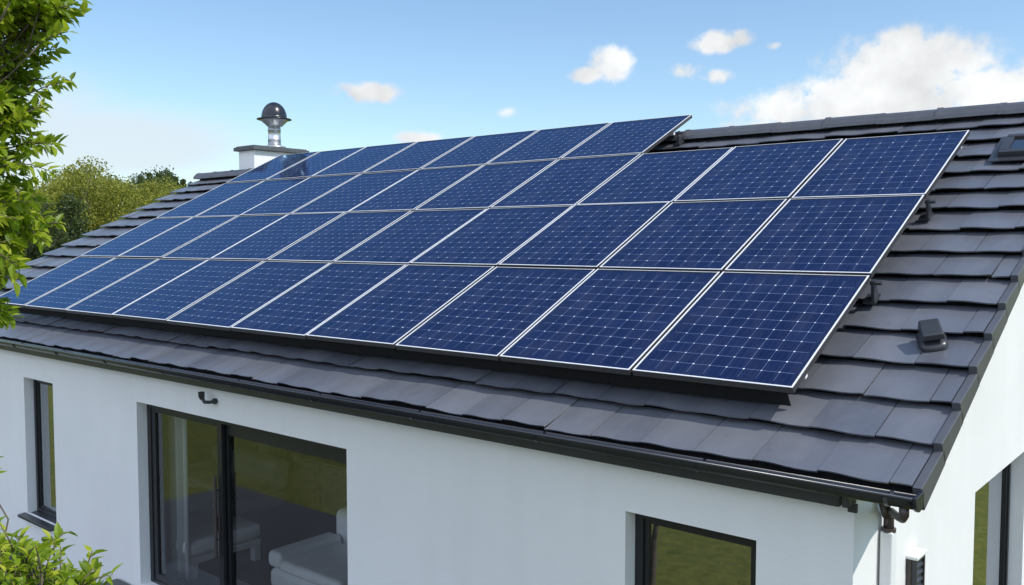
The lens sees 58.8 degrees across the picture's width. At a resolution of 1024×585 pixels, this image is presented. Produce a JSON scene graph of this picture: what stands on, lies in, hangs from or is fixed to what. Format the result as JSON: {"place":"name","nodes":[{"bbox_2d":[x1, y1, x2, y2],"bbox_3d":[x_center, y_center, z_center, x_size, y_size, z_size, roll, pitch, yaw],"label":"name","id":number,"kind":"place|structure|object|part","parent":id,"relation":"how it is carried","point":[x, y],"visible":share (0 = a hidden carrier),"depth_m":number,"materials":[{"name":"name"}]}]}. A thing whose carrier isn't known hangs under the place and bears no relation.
{"place":"outdoors","nodes":[
{"label":"outdoors","id":0,"kind":"place"},
{"bbox_2d":[0,546,53,584],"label":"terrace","id":1,"kind":"structure","parent":0,"point":[10,557],"depth_m":13.44,"materials":[{"name":"stone"}]},
{"bbox_2d":[0,456,122,584],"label":"shrub","id":2,"kind":"object","parent":1,"relation":"on","point":[19,567],"visible":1,"depth_m":5.03,"materials":[{"name":"green plant"}]},
{"bbox_2d":[0,0,93,330],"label":"broadleaf tree","id":3,"kind":"object","parent":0,"point":[23,23],"visible":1,"depth_m":5.77,"materials":[{"name":"green plant"}]},
{"bbox_2d":[0,190,97,272],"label":"dark tree","id":4,"kind":"object","parent":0,"point":[32,251],"visible":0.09,"depth_m":25.27,"materials":[{"name":"green plant"}]},
{"bbox_2d":[0,173,100,208],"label":"olive tree","id":5,"kind":"object","parent":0,"point":[16,188],"depth_m":34.22,"materials":[{"name":"green plant"}]},
{"bbox_2d":[13,176,96,260],"bbox_3d":[-16.445,-0.341,29.802,5.948,7.030,5.939,1,3,15],"label":"olive tree","id":6,"kind":"object","parent":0,"point":[49,194],"visible":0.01,"depth_m":30.23,"materials":[{"name":"green plant"}]},
{"bbox_2d":[12,155,148,246],"bbox_3d":[-13.618,-0.566,29.302,5.260,7.541,5.352,3,4,40],"label":"olive tree","id":7,"kind":"object","parent":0,"point":[83,185],"visible":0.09,"depth_m":28.54,"materials":[{"name":"green plant"}]},
{"bbox_2d":[40,161,159,203],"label":"olive tree","id":8,"kind":"object","parent":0,"point":[60,171],"depth_m":41.75,"materials":[{"name":"green plant"}]},
{"bbox_2d":[90,169,158,216],"bbox_3d":[-15.175,-1.007,35.949,6.261,7.667,6.252,0,3,7],"label":"olive tree","id":9,"kind":"object","parent":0,"point":[144,196],"visible":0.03,"depth_m":34.76,"materials":[{"name":"green plant"}]},
{"bbox_2d":[111,164,179,193],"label":"dark tree","id":10,"kind":"object","parent":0,"point":[166,174],"visible":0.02,"depth_m":50.88,"materials":[{"name":"green plant"}]},
{"bbox_2d":[134,176,185,202],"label":"olive tree","id":11,"kind":"object","parent":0,"point":[161,187],"visible":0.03,"depth_m":44.47,"materials":[{"name":"green plant"}]},
{"bbox_2d":[179,178,187,187],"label":"conifer","id":12,"kind":"object","parent":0,"point":[182,182],"visible":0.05,"depth_m":78.52,"materials":[{"name":"green plant"}]},
{"bbox_2d":[291,452,346,515],"bbox_3d":[-2.917,3.106,14.881,1.513,0.858,0.612,3,4,40],"label":"cabinet","id":13,"kind":"object","parent":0,"point":[320,484],"visible":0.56,"depth_m":14.68,"materials":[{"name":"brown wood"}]},
{"bbox_3d":[-3.374,3.126,14.892,0.680,0.748,0.040,3,4,40],"label":"door","id":14,"kind":"part","parent":13,"relation":"part of","materials":[{"name":"green wood"}]},
{"bbox_3d":[-2.827,3.152,14.434,0.680,0.748,0.040,3,4,40],"label":"door","id":15,"kind":"part","parent":13,"relation":"part of","materials":[{"name":"green wood"}]},
{"bbox_2d":[0,102,1023,584],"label":"house","id":16,"kind":"structure","parent":0,"point":[886,448],"depth_m":8.17,"materials":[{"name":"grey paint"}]},
{"bbox_2d":[18,379,56,531],"bbox_3d":[-7.028,2.372,13.591,1.130,2.153,0.323,3,4,40],"label":"window","id":17,"kind":"structure","parent":16,"relation":"in","point":[43,391],"depth_m":13.80,"materials":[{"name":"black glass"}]},
{"bbox_2d":[0,257,114,307],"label":"solar panel","id":18,"kind":"object","parent":16,"relation":"on","point":[55,278],"visible":0.93,"depth_m":15.37,"materials":[{"name":"glass"}]},
{"bbox_2d":[24,258,157,311],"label":"solar panel","id":19,"kind":"object","parent":16,"relation":"on","point":[63,298],"visible":0.98,"depth_m":14.43,"materials":[{"name":"glass"}]},
{"bbox_2d":[65,259,206,317],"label":"solar panel","id":20,"kind":"object","parent":16,"relation":"on","point":[109,301],"visible":0.97,"depth_m":13.51,"materials":[{"name":"glass"}]},
{"bbox_2d":[81,217,192,257],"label":"solar panel","id":21,"kind":"object","parent":16,"relation":"on","point":[116,247],"visible":0.93,"depth_m":16.47,"materials":[{"name":"glass"}]},
{"bbox_2d":[160,413,189,580],"bbox_3d":[-4.526,2.458,12.023,0.938,2.542,0.111,3,4,40],"label":"curtain","id":22,"kind":"object","parent":16,"relation":"on","point":[174,477],"visible":0.45,"depth_m":11.92,"materials":[{"name":"white fabric"}]},
{"bbox_2d":[112,260,263,322],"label":"solar panel","id":23,"kind":"object","parent":16,"relation":"on","point":[170,299],"visible":0.98,"depth_m":12.58,"materials":[{"name":"glass"}]},
{"bbox_2d":[198,391,217,403],"bbox_3d":[-3.478,1.208,10.389,0.228,0.140,0.083,0,3,3],"label":"wall spotlight","id":24,"kind":"object","parent":16,"relation":"attached to","point":[201,395],"depth_m":10.37,"materials":[{"name":"metal"}]},
{"bbox_2d":[168,487,260,580],"bbox_3d":[-4.425,3.306,12.686,1.572,0.808,1.130,3,4,40],"label":"armchair","id":25,"kind":"object","parent":16,"relation":"on","point":[246,534],"visible":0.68,"depth_m":12.47,"materials":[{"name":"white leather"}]},
{"bbox_2d":[147,404,346,584],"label":"sliding door","id":26,"kind":"structure","parent":16,"relation":"in","point":[223,523],"depth_m":10.74,"materials":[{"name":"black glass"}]},
{"bbox_2d":[166,261,329,330],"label":"solar panel","id":27,"kind":"object","parent":16,"relation":"on","point":[228,306],"visible":0.96,"depth_m":11.65,"materials":[{"name":"glass"}]},
{"bbox_2d":[226,151,319,182],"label":"solar panel","id":28,"kind":"object","parent":16,"relation":"on","point":[271,168],"visible":0.96,"depth_m":18.64,"materials":[{"name":"glass"}]},
{"bbox_2d":[269,507,347,584],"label":"armchair","id":29,"kind":"object","parent":16,"relation":"on","point":[321,559],"visible":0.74,"depth_m":11.35,"materials":[{"name":"grey fabric"}]},
{"bbox_2d":[266,147,364,180],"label":"solar panel","id":30,"kind":"object","parent":16,"relation":"on","point":[316,163],"visible":0.94,"depth_m":17.74,"materials":[{"name":"glass"}]},
{"bbox_2d":[231,263,405,338],"bbox_3d":[-2.283,0.058,10.799,1.402,0.050,1.681,3,30,40],"label":"solar panel","id":31,"kind":"object","parent":16,"relation":"on","point":[302,309],"visible":0.96,"depth_m":10.73,"materials":[{"name":"glass"}]},
{"bbox_2d":[312,142,415,176],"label":"solar panel","id":32,"kind":"object","parent":16,"relation":"on","point":[361,161],"visible":0.92,"depth_m":16.82,"materials":[{"name":"glass"}]},
{"bbox_2d":[306,264,494,348],"bbox_3d":[-1.199,0.105,9.889,1.378,0.050,1.681,3,30,40],"label":"solar panel","id":33,"kind":"object","parent":16,"relation":"on","point":[393,310],"visible":0.97,"depth_m":9.80,"materials":[{"name":"glass"}]},
{"bbox_2d":[363,136,473,173],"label":"solar panel","id":34,"kind":"object","parent":16,"relation":"on","point":[418,155],"visible":0.92,"depth_m":15.89,"materials":[{"name":"glass"}]},
{"bbox_2d":[421,130,538,168],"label":"solar panel","id":35,"kind":"object","parent":16,"relation":"on","point":[481,150],"visible":0.91,"depth_m":14.98,"materials":[{"name":"glass"}]},
{"bbox_2d":[395,267,595,360],"bbox_3d":[-0.145,0.159,9.009,1.315,0.051,1.681,3,30,40],"label":"solar panel","id":36,"kind":"object","parent":16,"relation":"on","point":[495,313],"visible":0.96,"depth_m":8.92,"materials":[{"name":"glass"}]},
{"bbox_2d":[1,305,790,405],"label":"bird guard","id":37,"kind":"object","parent":36,"relation":"attached to","point":[739,393],"visible":0.66,"depth_m":8.31,"materials":[{"name":"black"}]},
{"bbox_2d":[487,122,610,164],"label":"solar panel","id":38,"kind":"object","parent":16,"relation":"on","point":[550,144],"visible":0.89,"depth_m":14.05,"materials":[{"name":"glass"}]},
{"bbox_2d":[499,269,719,374],"bbox_3d":[0.896,0.206,8.137,1.348,0.051,1.681,3,30,40],"label":"solar panel","id":39,"kind":"object","parent":16,"relation":"on","point":[617,321],"visible":0.96,"depth_m":8.04,"materials":[{"name":"glass"}]},
{"bbox_2d":[561,115,691,158],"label":"solar panel","id":40,"kind":"object","parent":16,"relation":"on","point":[642,136],"visible":0.95,"depth_m":13.12,"materials":[{"name":"glass"}]},
{"bbox_2d":[669,131,683,145],"bbox_3d":[-1.411,-2.359,16.055,10.040,0.222,0.156,3,4,40],"label":"mounting rail","id":41,"kind":"object","parent":16,"relation":"on","point":[680,140],"visible":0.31,"depth_m":12.84,"materials":[{"name":"metal"}]},
{"bbox_2d":[635,513,755,584],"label":"window frame","id":42,"kind":"structure","parent":16,"relation":"in","point":[643,524],"depth_m":6.93,"materials":[{"name":"black metal"}]},
{"bbox_2d":[632,272,870,393],"bbox_3d":[1.934,0.255,7.268,1.307,0.051,1.681,3,30,40],"label":"solar panel","id":43,"kind":"object","parent":16,"relation":"on","point":[775,332],"visible":1,"depth_m":7.16,"materials":[{"name":"glass"}]},
{"bbox_2d":[863,279,882,304],"bbox_3d":[-2.346,-0.255,11.932,14.048,0.222,0.156,3,4,40],"label":"mounting rail","id":44,"kind":"object","parent":16,"relation":"on","point":[873,297],"visible":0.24,"depth_m":7.43,"materials":[{"name":"metal"}]},
{"bbox_2d":[118,216,236,258],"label":"solar panel","id":45,"kind":"object","parent":44,"relation":"on","point":[160,246],"visible":0.94,"depth_m":15.54,"materials":[{"name":"glass"}]},
{"bbox_2d":[162,214,287,259],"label":"solar panel","id":46,"kind":"object","parent":44,"relation":"on","point":[220,239],"visible":0.88,"depth_m":14.64,"materials":[{"name":"glass"}]},
{"bbox_2d":[211,212,344,260],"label":"solar panel","id":47,"kind":"object","parent":44,"relation":"on","point":[275,238],"visible":0.92,"depth_m":13.70,"materials":[{"name":"glass"}]},
{"bbox_2d":[268,211,411,262],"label":"solar panel","id":48,"kind":"object","parent":44,"relation":"on","point":[336,238],"visible":0.92,"depth_m":12.78,"materials":[{"name":"glass"}]},
{"bbox_2d":[334,209,486,264],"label":"solar panel","id":49,"kind":"object","parent":44,"relation":"on","point":[407,239],"visible":0.9,"depth_m":11.86,"materials":[{"name":"glass"}]},
{"bbox_2d":[410,205,572,266],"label":"solar panel","id":50,"kind":"object","parent":44,"relation":"on","point":[494,237],"visible":0.91,"depth_m":10.94,"materials":[{"name":"glass"}]},
{"bbox_2d":[498,202,669,269],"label":"solar panel","id":51,"kind":"object","parent":44,"relation":"on","point":[593,236],"visible":0.95,"depth_m":10.04,"materials":[{"name":"glass"}]},
{"bbox_2d":[599,199,787,273],"bbox_3d":[1.860,-0.589,9.244,1.348,0.050,1.590,3,30,40],"label":"solar panel","id":52,"kind":"object","parent":44,"relation":"on","point":[713,236],"visible":0.9,"depth_m":9.17,"materials":[{"name":"glass"}]},
{"bbox_2d":[724,195,924,277],"bbox_3d":[2.898,-0.539,8.376,1.306,0.050,1.590,3,30,40],"label":"solar panel","id":53,"kind":"object","parent":44,"relation":"on","point":[846,236],"visible":0.96,"depth_m":8.29,"materials":[{"name":"glass"}]},
{"bbox_2d":[918,198,935,220],"bbox_3d":[-1.408,-1.027,13.009,14.048,0.222,0.156,3,4,40],"label":"mounting rail","id":54,"kind":"object","parent":16,"relation":"on","point":[928,214],"visible":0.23,"depth_m":8.51,"materials":[{"name":"metal"}]},
{"bbox_2d":[156,181,262,217],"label":"solar panel","id":55,"kind":"object","parent":54,"relation":"on","point":[204,202],"visible":0.91,"depth_m":17.58,"materials":[{"name":"glass"}]},
{"bbox_2d":[195,177,309,216],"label":"solar panel","id":56,"kind":"object","parent":54,"relation":"on","point":[249,199],"visible":0.89,"depth_m":16.68,"materials":[{"name":"glass"}]},
{"bbox_2d":[240,174,359,215],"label":"solar panel","id":57,"kind":"object","parent":54,"relation":"on","point":[298,196],"visible":0.89,"depth_m":15.73,"materials":[{"name":"glass"}]},
{"bbox_2d":[291,170,416,213],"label":"solar panel","id":58,"kind":"object","parent":54,"relation":"on","point":[349,195],"visible":0.88,"depth_m":14.84,"materials":[{"name":"glass"}]},
{"bbox_2d":[348,165,483,212],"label":"solar panel","id":59,"kind":"object","parent":54,"relation":"on","point":[415,190],"visible":0.92,"depth_m":13.89,"materials":[{"name":"glass"}]},
{"bbox_2d":[415,159,557,210],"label":"solar panel","id":60,"kind":"object","parent":54,"relation":"on","point":[486,186],"visible":0.92,"depth_m":12.96,"materials":[{"name":"glass"}]},
{"bbox_2d":[490,153,640,207],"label":"solar panel","id":61,"kind":"object","parent":54,"relation":"on","point":[568,182],"visible":0.91,"depth_m":12.05,"materials":[{"name":"glass"}]},
{"bbox_2d":[577,147,732,204],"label":"solar panel","id":62,"kind":"object","parent":54,"relation":"on","point":[670,177],"visible":0.86,"depth_m":11.18,"materials":[{"name":"glass"}]},
{"bbox_2d":[673,139,842,202],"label":"solar panel","id":63,"kind":"object","parent":54,"relation":"on","point":[787,171],"visible":0.89,"depth_m":10.28,"materials":[{"name":"glass"}]},
{"bbox_2d":[791,130,969,198],"bbox_3d":[3.864,-1.326,9.484,1.306,0.050,1.676,3,30,40],"label":"solar panel","id":64,"kind":"object","parent":54,"relation":"on","point":[908,164],"visible":0.96,"depth_m":9.41,"materials":[{"name":"glass"}]},
{"bbox_2d":[973,463,1010,584],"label":"window","id":65,"kind":"structure","parent":16,"relation":"in","point":[992,500],"depth_m":9.52,"materials":[{"name":"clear glass"}]},
{"bbox_2d":[987,133,1023,161],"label":"roof window","id":66,"kind":"structure","parent":16,"relation":"in","point":[1010,147],"depth_m":9.36,"materials":[{"name":"metal"}]},
{"bbox_2d":[0,0,1023,190],"label":"sky","id":67,"kind":"structure","parent":0,"point":[181,85],"materials":[{"name":"blue"}]}
]}

